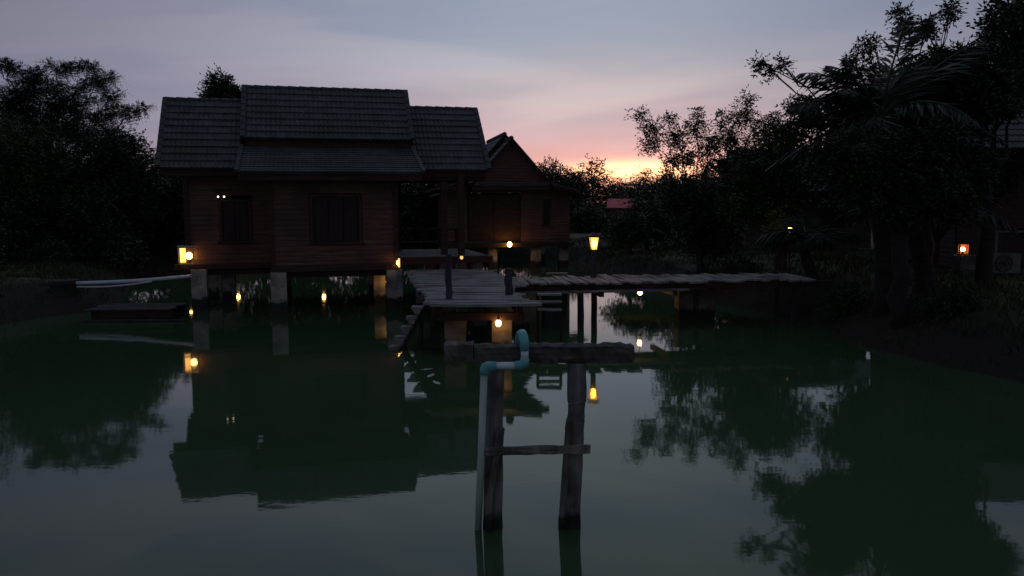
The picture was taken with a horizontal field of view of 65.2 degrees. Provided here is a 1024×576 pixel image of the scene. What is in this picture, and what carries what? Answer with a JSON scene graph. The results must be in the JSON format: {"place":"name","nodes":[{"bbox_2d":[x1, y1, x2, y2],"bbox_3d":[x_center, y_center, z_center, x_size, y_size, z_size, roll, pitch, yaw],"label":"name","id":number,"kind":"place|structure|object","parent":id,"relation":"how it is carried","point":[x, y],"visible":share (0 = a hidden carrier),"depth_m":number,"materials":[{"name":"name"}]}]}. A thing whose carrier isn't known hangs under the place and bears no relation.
{"place":"outdoors","nodes":[
{"label":"outdoors","id":0,"kind":"place"},
{"bbox_2d":[0,0,1020,202],"label":"sky","id":1,"kind":"structure","parent":0,"point":[560,78],"materials":[{"name":"purple"}]},
{"bbox_2d":[0,258,1023,575],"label":"water","id":2,"kind":"structure","parent":0,"point":[320,428],"depth_m":7.90,"materials":[{"name":"green liquid"}]},
{"bbox_2d":[48,279,79,296],"bbox_3d":[-10.457,0.310,18.731,0.667,1.000,0.673,0,6,0],"label":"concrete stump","id":3,"kind":"object","parent":2,"relation":"in","point":[64,287],"visible":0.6,"depth_m":18.46,"materials":[{"name":"grey concrete"}]},
{"bbox_2d":[81,303,187,322],"bbox_3d":[-7.906,0.539,17.186,2.128,0.302,1.236,-1,6,-3],"label":"plank raft","id":4,"kind":"object","parent":2,"relation":"on","point":[107,312],"visible":0.95,"depth_m":16.82,"materials":[{"name":"brown wood"}]},
{"bbox_2d":[154,84,549,313],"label":"stilt house","id":5,"kind":"structure","parent":2,"relation":"in","point":[283,186],"depth_m":18.66,"materials":[{"name":"wood"}]},
{"bbox_2d":[76,274,191,284],"bbox_3d":[-8.700,-0.193,18.426,2.716,0.246,0.080,0,6,2],"label":"long pipe","id":6,"kind":"object","parent":5,"relation":"attached to","point":[132,280],"visible":1,"depth_m":18.40,"materials":[{"name":"grey plastic"}]},
{"bbox_2d":[76,280,151,287],"bbox_3d":[-9.123,-0.087,18.362,1.712,0.161,0.040,0,6,-2],"label":"thin hose","id":7,"kind":"object","parent":6,"relation":"hanging from","point":[113,285],"visible":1,"depth_m":18.35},
{"bbox_2d":[177,245,193,264],"bbox_3d":[-7.508,-0.763,18.430,0.360,0.422,0.360,-3,7,-24],"label":"box lantern","id":8,"kind":"object","parent":5,"relation":"on","point":[183,255],"visible":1,"depth_m":18.40,"materials":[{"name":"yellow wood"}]},
{"bbox_2d":[217,199,254,243],"bbox_3d":[-6.465,-1.566,18.713,0.830,1.030,0.140,-2,6,-14],"label":"window","id":9,"kind":"structure","parent":5,"relation":"in","point":[229,230],"depth_m":18.70,"materials":[{"name":"red wood"}]},
{"bbox_2d":[308,194,364,244],"bbox_3d":[-3.953,-1.546,17.967,1.240,1.120,0.140,-2,6,-14],"label":"window","id":10,"kind":"structure","parent":5,"relation":"in","point":[321,207],"depth_m":17.95,"materials":[{"name":"red wood"}]},
{"bbox_2d":[396,256,400,269],"bbox_3d":[-2.591,-0.581,18.214,0.100,0.315,0.100,0,6,0],"label":"slim lantern","id":11,"kind":"object","parent":5,"relation":"on","point":[398,262],"visible":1,"depth_m":18.19,"materials":[{"name":"yellow glass"}]},
{"bbox_2d":[406,269,541,343],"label":"pond deck","id":12,"kind":"structure","parent":2,"relation":"in","point":[481,293],"depth_m":13.39,"materials":[{"name":"grey wood"}]},
{"bbox_2d":[389,305,427,349],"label":"water stairs","id":13,"kind":"structure","parent":12,"relation":"attached to","point":[411,319],"depth_m":13.28,"materials":[{"name":"grey wood"}]},
{"bbox_2d":[445,254,452,298],"bbox_3d":[-1.013,-0.179,12.802,0.127,0.732,0.107,0,6,0],"label":"mooring post","id":14,"kind":"object","parent":12,"relation":"on","point":[448,282],"visible":1,"depth_m":12.76,"materials":[{"name":"wood"}]},
{"bbox_2d":[496,307,500,326],"bbox_3d":[-0.213,0.445,12.515,0.092,0.319,0.092,0,6,0],"label":"hanging bulb","id":15,"kind":"object","parent":12,"relation":"hanging from","point":[498,322],"visible":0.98,"depth_m":12.50,"materials":[{"name":"beige glass"}]},
{"bbox_2d":[504,268,512,294],"bbox_3d":[-0.056,-0.105,13.415,0.158,0.456,0.143,0,6,0],"label":"mooring post","id":16,"kind":"object","parent":12,"relation":"on","point":[508,281],"visible":1,"depth_m":13.36,"materials":[{"name":"wood"}]},
{"bbox_2d":[444,340,634,531],"bbox_3d":[0.201,1.217,5.923,1.376,1.673,0.246,0,6,0],"label":"jetty frame","id":17,"kind":"object","parent":2,"relation":"in","point":[577,358],"visible":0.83,"depth_m":5.82,"materials":[{"name":"wood"}]},
{"bbox_2d":[475,329,528,529],"bbox_3d":[-0.079,1.090,5.859,0.414,1.603,0.278,0,6,0],"label":"water pipe","id":18,"kind":"object","parent":17,"relation":"attached to","point":[521,338],"visible":0.94,"depth_m":5.73,"materials":[{"name":"blue plastic"}]},
{"bbox_2d":[536,293,562,340],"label":"side steps","id":19,"kind":"structure","parent":2,"relation":"in","point":[559,309],"depth_m":14.06,"materials":[{"name":"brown wood"}]},
{"bbox_2d":[588,232,599,319],"bbox_3d":[1.699,0.047,16.621,0.240,2.416,0.240,0,6,0],"label":"lamp post","id":20,"kind":"object","parent":2,"relation":"in","point":[594,237],"visible":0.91,"depth_m":16.52,"materials":[{"name":"black metal"}]},
{"bbox_2d":[514,273,831,326],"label":"plank walkway","id":21,"kind":"structure","parent":2,"relation":"in","point":[689,303],"depth_m":15.88,"materials":[{"name":"grey wood"}]},
{"bbox_2d":[546,272,567,273],"bbox_3d":[0.972,-0.314,17.261,0.467,0.031,0.145,0,6,0],"label":"loose board","id":22,"kind":"object","parent":21,"relation":"on","point":[556,272],"visible":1,"depth_m":17.25,"materials":[{"name":"grey wood"}]},
{"bbox_2d":[0,207,1023,381],"bbox_3d":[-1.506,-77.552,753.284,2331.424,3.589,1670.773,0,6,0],"label":"ground","id":23,"kind":"structure","parent":0,"point":[966,349],"depth_m":17.22,"materials":[{"name":"brown soil"}]},
{"bbox_2d":[0,97,13,125],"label":"bushy tree","id":24,"kind":"object","parent":23,"relation":"on","point":[4,111],"visible":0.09,"depth_m":27.00,"materials":[{"name":"green plant"}]},
{"bbox_2d":[15,235,81,264],"bbox_3d":[-13.691,-0.981,23.540,1.839,1.195,1.171,0,6,0],"label":"bank shrub","id":25,"kind":"object","parent":23,"relation":"on","point":[51,256],"visible":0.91,"depth_m":23.48,"materials":[{"name":"green plant"}]},
{"bbox_2d":[0,113,103,255],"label":"bushy tree","id":26,"kind":"object","parent":23,"relation":"on","point":[25,156],"visible":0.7,"depth_m":25.40,"materials":[{"name":"green plant"}]},
{"bbox_2d":[11,161,105,257],"bbox_3d":[-16.259,-2.444,27.099,6.088,4.243,3.788,3,7,31],"label":"bank bush","id":27,"kind":"object","parent":23,"relation":"on","point":[70,244],"visible":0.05,"depth_m":25.84,"materials":[{"name":"green plant"}]},
{"bbox_2d":[0,56,157,164],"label":"feathery tree","id":28,"kind":"object","parent":23,"relation":"on","point":[57,105],"visible":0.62,"depth_m":28.94,"materials":[{"name":"green plant"}]},
{"bbox_2d":[41,179,153,274],"bbox_3d":[-13.559,-1.883,26.079,4.784,3.334,2.976,4,8,37],"label":"bank bush","id":29,"kind":"object","parent":23,"relation":"on","point":[90,233],"visible":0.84,"depth_m":25.45,"materials":[{"name":"green plant"}]},
{"bbox_2d":[82,245,126,268],"bbox_3d":[-13.036,-0.942,25.503,1.446,1.062,1.105,-3,6,-22],"label":"bank shrub","id":30,"kind":"object","parent":23,"relation":"on","point":[95,259],"visible":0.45,"depth_m":25.41,"materials":[{"name":"green plant"}]},
{"bbox_2d":[48,124,174,259],"bbox_3d":[-14.096,-3.143,27.619,5.241,4.937,3.560,0,6,0],"label":"bushy tree","id":31,"kind":"object","parent":23,"relation":"on","point":[125,171],"visible":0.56,"depth_m":26.77,"materials":[{"name":"green plant"}]},
{"bbox_2d":[136,267,170,278],"bbox_3d":[-11.828,-0.177,26.632,1.485,1.109,1.086,-3,6,-21],"label":"bank shrub","id":32,"kind":"object","parent":23,"relation":"on","point":[149,274],"visible":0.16,"depth_m":26.54,"materials":[{"name":"green plant"}]},
{"bbox_2d":[147,173,184,258],"bbox_3d":[-12.527,-2.887,30.741,4.164,4.667,6.274,-3,7,-28],"label":"bank bush","id":33,"kind":"object","parent":23,"relation":"on","point":[176,249],"visible":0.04,"depth_m":28.82,"materials":[{"name":"green plant"}]},
{"bbox_2d":[194,63,240,98],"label":"dense tree","id":34,"kind":"object","parent":23,"relation":"on","point":[217,87],"visible":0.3,"depth_m":40.79,"materials":[{"name":"green plant"}]},
{"bbox_2d":[423,132,589,268],"bbox_3d":[-0.513,-3.107,31.553,5.813,5.789,5.500,-1,6,-11],"label":"gabled cabin","id":35,"kind":"object","parent":23,"relation":"on","point":[537,222],"visible":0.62,"depth_m":29.57,"materials":[{"name":"brown wood"}]},
{"bbox_2d":[468,195,520,240],"bbox_3d":[-0.645,-2.585,29.507,1.940,1.700,0.090,-1,6,-11],"label":"door","id":36,"kind":"structure","parent":35,"relation":"in","point":[490,217],"depth_m":29.47,"materials":[{"name":"brown wood"}]},
{"bbox_2d":[541,200,551,225],"bbox_3d":[1.276,-2.790,29.785,0.430,0.990,0.140,-1,6,-11],"label":"window","id":37,"kind":"structure","parent":35,"relation":"in","point":[546,204],"depth_m":29.76,"materials":[{"name":"red wood"}]},
{"bbox_2d":[0,235,1023,377],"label":"grass","id":38,"kind":"structure","parent":23,"relation":"on","point":[829,256],"depth_m":20.09,"materials":[{"name":"green plant"}]},
{"bbox_2d":[536,156,554,177],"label":"tree","id":39,"kind":"object","parent":23,"relation":"on","point":[540,166],"visible":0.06,"depth_m":103.00,"materials":[{"name":"green plant"}]},
{"bbox_2d":[544,156,582,206],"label":"tree","id":40,"kind":"object","parent":23,"relation":"on","point":[566,170],"visible":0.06,"depth_m":110.79,"materials":[{"name":"green plant"}]},
{"bbox_2d":[540,164,604,215],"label":"garden tree","id":41,"kind":"object","parent":23,"relation":"on","point":[558,178],"visible":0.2,"depth_m":57.13,"materials":[{"name":"green plant"}]},
{"bbox_2d":[570,204,618,232],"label":"garden tree","id":42,"kind":"object","parent":23,"relation":"on","point":[585,220],"visible":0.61,"depth_m":45.27,"materials":[{"name":"green plant"}]},
{"bbox_2d":[566,153,632,216],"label":"tree","id":43,"kind":"object","parent":23,"relation":"on","point":[604,197],"visible":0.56,"depth_m":102.52,"materials":[{"name":"green plant"}]},
{"bbox_2d":[591,180,629,215],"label":"tree","id":44,"kind":"object","parent":23,"relation":"on","point":[619,185],"visible":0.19,"depth_m":110.72,"materials":[{"name":"green plant"}]},
{"bbox_2d":[615,176,638,195],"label":"tree","id":45,"kind":"object","parent":23,"relation":"on","point":[629,182],"visible":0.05,"depth_m":118.56,"materials":[{"name":"green plant"}]},
{"bbox_2d":[597,209,666,255],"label":"garden tree","id":46,"kind":"object","parent":23,"relation":"on","point":[631,228],"visible":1,"depth_m":27.22,"materials":[{"name":"green plant"}]},
{"bbox_2d":[619,165,664,212],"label":"tree","id":47,"kind":"object","parent":23,"relation":"on","point":[640,177],"visible":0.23,"depth_m":103.07,"materials":[{"name":"green plant"}]},
{"bbox_2d":[622,197,677,250],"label":"garden tree","id":48,"kind":"object","parent":23,"relation":"on","point":[662,224],"visible":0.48,"depth_m":28.25,"materials":[{"name":"green plant"}]},
{"bbox_2d":[618,172,710,218],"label":"garden tree","id":49,"kind":"object","parent":23,"relation":"on","point":[646,195],"visible":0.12,"depth_m":51.33,"materials":[{"name":"green plant"}]},
{"bbox_2d":[652,166,679,184],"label":"tree","id":50,"kind":"object","parent":23,"relation":"on","point":[663,177],"visible":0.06,"depth_m":111.22,"materials":[{"name":"green plant"}]},
{"bbox_2d":[639,180,707,244],"bbox_3d":[6.406,-2.808,30.875,3.060,2.833,2.567,0,6,0],"label":"garden tree","id":51,"kind":"object","parent":23,"relation":"on","point":[679,234],"visible":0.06,"depth_m":30.71,"materials":[{"name":"green plant"}]},
{"bbox_2d":[649,168,755,273],"bbox_3d":[5.273,-1.726,21.984,2.941,3.149,2.208,0,6,0],"label":"foot shrub","id":52,"kind":"object","parent":23,"relation":"on","point":[707,239],"visible":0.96,"depth_m":21.75,"materials":[{"name":"green plant"}]},
{"bbox_2d":[691,160,718,186],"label":"tree","id":53,"kind":"object","parent":23,"relation":"on","point":[698,168],"visible":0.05,"depth_m":102.45,"materials":[{"name":"green plant"}]},
{"bbox_2d":[624,84,786,255],"bbox_3d":[5.335,-2.950,22.300,4.520,5.378,1.728,0,6,0],"label":"sunset tree","id":54,"kind":"object","parent":23,"relation":"on","point":[730,140],"visible":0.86,"depth_m":22.10,"materials":[{"name":"green plant"}]},
{"bbox_2d":[689,158,731,214],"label":"garden tree","id":55,"kind":"object","parent":23,"relation":"on","point":[711,179],"visible":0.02,"depth_m":39.27,"materials":[{"name":"green plant"}]},
{"bbox_2d":[711,124,827,270],"bbox_3d":[6.579,-2.217,20.393,3.065,4.074,2.188,1,6,10],"label":"round tree","id":56,"kind":"object","parent":23,"relation":"on","point":[756,197],"visible":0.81,"depth_m":20.07,"materials":[{"name":"green plant"}]},
{"bbox_2d":[762,203,791,272],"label":"tree","id":57,"kind":"object","parent":23,"relation":"on","point":[775,223],"visible":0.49,"depth_m":19.27,"materials":[{"name":"green plant"}]},
{"bbox_2d":[788,225,790,273],"bbox_3d":[6.515,-0.792,18.774,0.220,1.471,0.220,0,6,0],"label":"garden lamp","id":58,"kind":"object","parent":23,"relation":"on","point":[789,255],"visible":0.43,"depth_m":18.76,"materials":[{"name":"black metal"}]},
{"bbox_2d":[718,149,871,247],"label":"garden house","id":59,"kind":"structure","parent":23,"relation":"on","point":[811,210],"depth_m":26.82,"materials":[{"name":"paint"}]},
{"bbox_2d":[818,198,847,225],"bbox_3d":[10.722,-2.551,26.772,1.000,0.950,0.140,1,6,8],"label":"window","id":60,"kind":"structure","parent":59,"relation":"in","point":[823,213],"depth_m":26.78,"materials":[{"name":"black wood"}]},
{"bbox_2d":[749,212,862,280],"bbox_3d":[6.697,-0.875,18.300,2.630,1.926,2.219,0,6,0],"label":"coconut palm","id":61,"kind":"object","parent":23,"relation":"on","point":[815,238],"visible":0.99,"depth_m":18.17,"materials":[{"name":"green plant"}]},
{"bbox_2d":[744,0,973,279],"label":"leafy tree","id":62,"kind":"object","parent":23,"relation":"on","point":[782,133],"visible":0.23,"depth_m":16.56,"materials":[{"name":"green plant"}]},
{"bbox_2d":[761,16,1008,316],"bbox_3d":[6.786,-2.062,14.317,4.024,5.509,3.186,0,6,0],"label":"coconut palm","id":63,"kind":"object","parent":23,"relation":"on","point":[857,97],"visible":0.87,"depth_m":14.27,"materials":[{"name":"green plant"}]},
{"bbox_2d":[789,111,1015,329],"bbox_3d":[6.556,-0.989,13.381,3.661,3.774,1.925,0,6,0],"label":"leafy tree","id":64,"kind":"object","parent":23,"relation":"on","point":[944,159],"visible":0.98,"depth_m":13.05,"materials":[{"name":"green plant"}]},
{"bbox_2d":[813,112,1023,268],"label":"leafy tree","id":65,"kind":"object","parent":23,"relation":"on","point":[938,234],"visible":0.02,"depth_m":18.38,"materials":[{"name":"green plant"}]},
{"bbox_2d":[825,191,1017,295],"bbox_3d":[7.858,-1.042,15.394,3.336,2.789,2.793,0,6,0],"label":"coconut palm","id":66,"kind":"object","parent":23,"relation":"on","point":[924,273],"visible":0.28,"depth_m":15.30,"materials":[{"name":"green plant"}]},
{"bbox_2d":[908,274,992,321],"bbox_3d":[7.292,0.228,13.296,1.442,0.999,1.063,0,6,0],"label":"bank shrub","id":67,"kind":"object","parent":23,"relation":"on","point":[945,302],"visible":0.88,"depth_m":13.18,"materials":[{"name":"green plant"}]},
{"bbox_2d":[886,29,1023,287],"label":"leafy tree","id":68,"kind":"object","parent":23,"relation":"on","point":[986,82],"visible":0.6,"depth_m":14.93,"materials":[{"name":"green plant"}]},
{"bbox_2d":[951,255,975,269],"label":"block plinth","id":69,"kind":"structure","parent":23,"relation":"on","point":[963,262],"depth_m":16.88,"materials":[{"name":"grey concrete"}]},
{"bbox_2d":[956,242,971,254],"bbox_3d":[9.605,-0.836,17.011,0.250,0.264,0.250,2,6,20],"label":"red lantern","id":70,"kind":"object","parent":69,"relation":"on","point":[963,248],"visible":1,"depth_m":16.99,"materials":[{"name":"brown wood"}]},
{"bbox_2d":[907,92,1023,275],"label":"house","id":71,"kind":"structure","parent":23,"relation":"on","point":[1005,242],"depth_m":18.54,"materials":[{"name":"brown wood"}]},
{"bbox_2d":[993,253,1020,273],"bbox_3d":[10.852,-0.541,17.639,0.560,0.450,0.274,0,6,6],"label":"outdoor unit","id":72,"kind":"object","parent":71,"relation":"on","point":[1007,263],"visible":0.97,"depth_m":17.52,"materials":[{"name":"white metal"}]},
{"bbox_2d":[997,233,1023,265],"bbox_3d":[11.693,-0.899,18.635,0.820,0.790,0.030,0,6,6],"label":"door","id":73,"kind":"structure","parent":71,"relation":"in","point":[1006,243],"depth_m":18.62,"materials":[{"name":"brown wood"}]},
{"bbox_2d":[958,0,1023,100],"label":"leafy tree","id":74,"kind":"object","parent":23,"relation":"on","point":[1009,20],"visible":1,"depth_m":10.18,"materials":[{"name":"green plant"}]},
{"bbox_2d":[607,199,633,221],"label":"red roof house","id":75,"kind":"structure","parent":0,"point":[613,206],"depth_m":76.77,"materials":[{"name":"metal"}]}
]}

